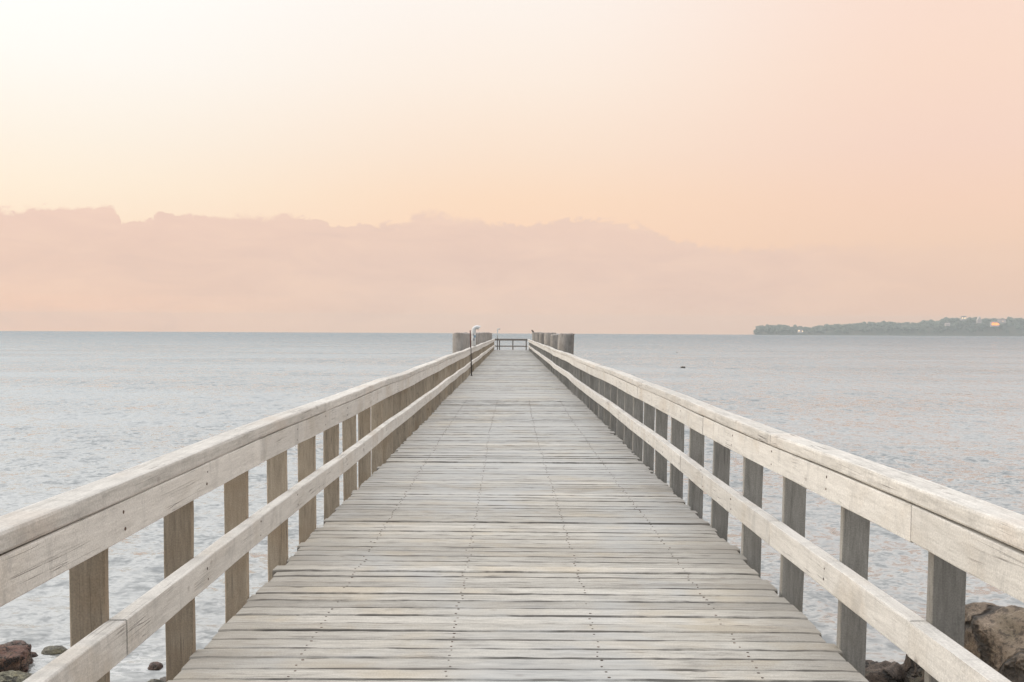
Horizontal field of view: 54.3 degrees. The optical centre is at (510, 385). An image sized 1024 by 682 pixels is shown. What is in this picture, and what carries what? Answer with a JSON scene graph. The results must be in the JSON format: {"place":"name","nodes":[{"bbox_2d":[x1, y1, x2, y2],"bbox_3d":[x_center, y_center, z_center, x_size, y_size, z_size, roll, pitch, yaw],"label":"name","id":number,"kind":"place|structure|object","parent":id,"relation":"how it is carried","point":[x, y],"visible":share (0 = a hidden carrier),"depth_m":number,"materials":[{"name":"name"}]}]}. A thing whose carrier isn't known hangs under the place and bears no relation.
{"place":"outdoors","nodes":[
{"label":"outdoors","id":0,"kind":"place"},
{"bbox_2d":[453,332,468,352],"bbox_3d":[-1.948,0.910,38.691,0.622,5.913,0.612,0,3,0],"label":"timber pile","id":1,"kind":"object","parent":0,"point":[460,341],"visible":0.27,"depth_m":38.32,"materials":[{"name":"grey wood"}]},
{"bbox_2d":[0,331,1023,681],"bbox_3d":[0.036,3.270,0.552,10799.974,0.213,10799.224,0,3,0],"label":"sea","id":2,"kind":"structure","parent":0,"point":[80,407],"depth_m":43.04,"materials":[{"name":"liquid"}]},
{"bbox_2d":[0,640,28,645],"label":"shore rock","id":3,"kind":"object","parent":2,"relation":"in","point":[17,642],"visible":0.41,"depth_m":10.43,"materials":[{"name":"red stone"}]},
{"bbox_2d":[41,645,67,654],"bbox_3d":[-4.708,2.756,10.305,0.260,0.127,0.202,-1,3,-17],"label":"shore rock","id":4,"kind":"object","parent":2,"relation":"in","point":[53,650],"visible":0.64,"depth_m":10.25,"materials":[{"name":"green stone"}]},
{"bbox_2d":[148,662,162,669],"bbox_3d":[-3.491,2.779,9.809,0.147,0.117,0.131,0,3,0],"label":"shore rock","id":5,"kind":"object","parent":2,"relation":"in","point":[155,665],"visible":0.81,"depth_m":9.76,"materials":[{"name":"red stone"}]},
{"bbox_2d":[469,333,477,346],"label":"timber pile","id":6,"kind":"object","parent":2,"relation":"in","point":[471,339],"visible":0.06,"depth_m":46.22,"materials":[{"name":"grey wood"}]},
{"bbox_2d":[471,332,482,343],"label":"timber pile","id":7,"kind":"object","parent":2,"relation":"in","point":[480,337],"visible":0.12,"depth_m":54.74,"materials":[{"name":"grey wood"}]},
{"bbox_2d":[477,332,486,341],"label":"timber pile","id":8,"kind":"object","parent":2,"relation":"in","point":[484,336],"visible":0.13,"depth_m":63.79,"materials":[{"name":"grey wood"}]},
{"bbox_2d":[535,332,542,342],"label":"timber pile","id":9,"kind":"object","parent":2,"relation":"in","point":[536,336],"visible":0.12,"depth_m":68.21,"materials":[{"name":"grey wood"}]},
{"bbox_2d":[544,332,555,345],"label":"timber pile","id":10,"kind":"object","parent":2,"relation":"in","point":[547,339],"visible":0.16,"depth_m":50.21,"materials":[{"name":"grey wood"}]},
{"bbox_2d":[550,334,557,348],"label":"timber pile","id":11,"kind":"object","parent":2,"relation":"in","point":[554,341],"visible":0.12,"depth_m":41.73,"materials":[{"name":"grey wood"}]},
{"bbox_2d":[557,333,574,354],"bbox_3d":[1.883,1.059,36.288,0.866,5.905,0.569,0,3,0],"label":"timber pile","id":12,"kind":"object","parent":2,"relation":"in","point":[565,342],"visible":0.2,"depth_m":35.94,"materials":[{"name":"grey wood"}]},
{"bbox_2d":[0,0,1023,334],"label":"sky","id":13,"kind":"structure","parent":0,"point":[716,167],"materials":[{"name":"beige"}]},
{"bbox_2d":[539,332,548,343],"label":"timber pile","id":14,"kind":"object","parent":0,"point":[541,337],"visible":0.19,"depth_m":58.68,"materials":[{"name":"grey wood"}]},
{"bbox_2d":[754,320,1023,335],"bbox_3d":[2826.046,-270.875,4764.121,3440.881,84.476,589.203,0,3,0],"label":"headland","id":15,"kind":"structure","parent":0,"point":[1013,331],"depth_m":4503.71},
{"bbox_2d":[753,317,1023,333],"bbox_3d":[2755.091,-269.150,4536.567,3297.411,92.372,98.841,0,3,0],"label":"wood","id":16,"kind":"object","parent":15,"relation":"on","point":[890,325],"visible":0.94,"depth_m":4521.83,"materials":[{"name":"grey plant"}]},
{"bbox_2d":[976,317,981,322],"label":"house","id":17,"kind":"structure","parent":15,"relation":"on","point":[978,319],"depth_m":4484.62,"materials":[{"name":"stone"}]},
{"bbox_2d":[990,321,998,326],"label":"house","id":18,"kind":"structure","parent":15,"relation":"on","point":[994,323],"depth_m":4485.54,"materials":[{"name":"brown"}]},
{"bbox_2d":[997,319,1005,322],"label":"house","id":19,"kind":"structure","parent":15,"relation":"on","point":[1001,320],"depth_m":4484.71,"materials":[{"name":"white"}]},
{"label":"shore","id":20,"kind":"structure","parent":0,"visible":0},
{"bbox_2d":[0,670,31,681],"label":"shore rock","id":21,"kind":"object","parent":20,"relation":"on","point":[13,676],"visible":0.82,"depth_m":9.25,"materials":[{"name":"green stone"}]},
{"bbox_2d":[0,644,32,672],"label":"shore rock","id":22,"kind":"object","parent":20,"relation":"on","point":[16,657],"visible":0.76,"depth_m":9.71,"materials":[{"name":"red stone"}]},
{"bbox_2d":[147,679,163,681],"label":"shore rock","id":23,"kind":"object","parent":20,"relation":"on","point":[154,680],"visible":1,"depth_m":9.35,"materials":[{"name":"grey stone"}]},
{"bbox_2d":[167,350,868,681],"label":"pier","id":24,"kind":"structure","parent":20,"relation":"on","point":[513,516],"depth_m":6.04,"materials":[{"name":"wood"}]},
{"bbox_2d":[0,339,494,681],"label":"railing","id":25,"kind":"object","parent":24,"relation":"on","point":[78,532],"visible":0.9,"depth_m":4.64,"materials":[{"name":"wood"}]},
{"bbox_2d":[471,325,480,346],"bbox_3d":[-1.402,-1.947,39.553,0.427,0.849,0.300,0,3,0],"label":"gooseneck pipe","id":26,"kind":"object","parent":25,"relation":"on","point":[477,327],"visible":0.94,"depth_m":39.48,"materials":[{"name":"white metal"}]},
{"bbox_2d":[470,330,472,375],"bbox_3d":[-1.372,-1.114,34.690,0.111,1.581,0.100,0,3,0],"label":"iron pole","id":27,"kind":"object","parent":24,"relation":"on","point":[471,354],"visible":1,"depth_m":34.68,"materials":[{"name":"black metal"}]},
{"bbox_2d":[495,339,526,349],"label":"end railing","id":28,"kind":"object","parent":24,"relation":"on","point":[499,340],"visible":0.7,"depth_m":87.94,"materials":[{"name":"grey wood"}]},
{"bbox_2d":[528,339,1023,681],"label":"railing","id":29,"kind":"object","parent":24,"relation":"on","point":[956,535],"visible":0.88,"depth_m":4.77,"materials":[{"name":"wood"}]},
{"bbox_2d":[865,660,902,681],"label":"shore rock","id":30,"kind":"object","parent":20,"relation":"on","point":[883,671],"visible":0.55,"depth_m":8.01,"materials":[{"name":"stone"}]},
{"bbox_2d":[899,654,924,681],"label":"shore rock","id":31,"kind":"object","parent":20,"relation":"on","point":[911,670],"visible":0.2,"depth_m":7.91,"materials":[{"name":"stone"}]},
{"bbox_2d":[964,602,1023,681],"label":"boulder","id":32,"kind":"object","parent":20,"relation":"on","point":[994,636],"visible":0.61,"depth_m":7.02,"materials":[{"name":"stone"}]}
]}

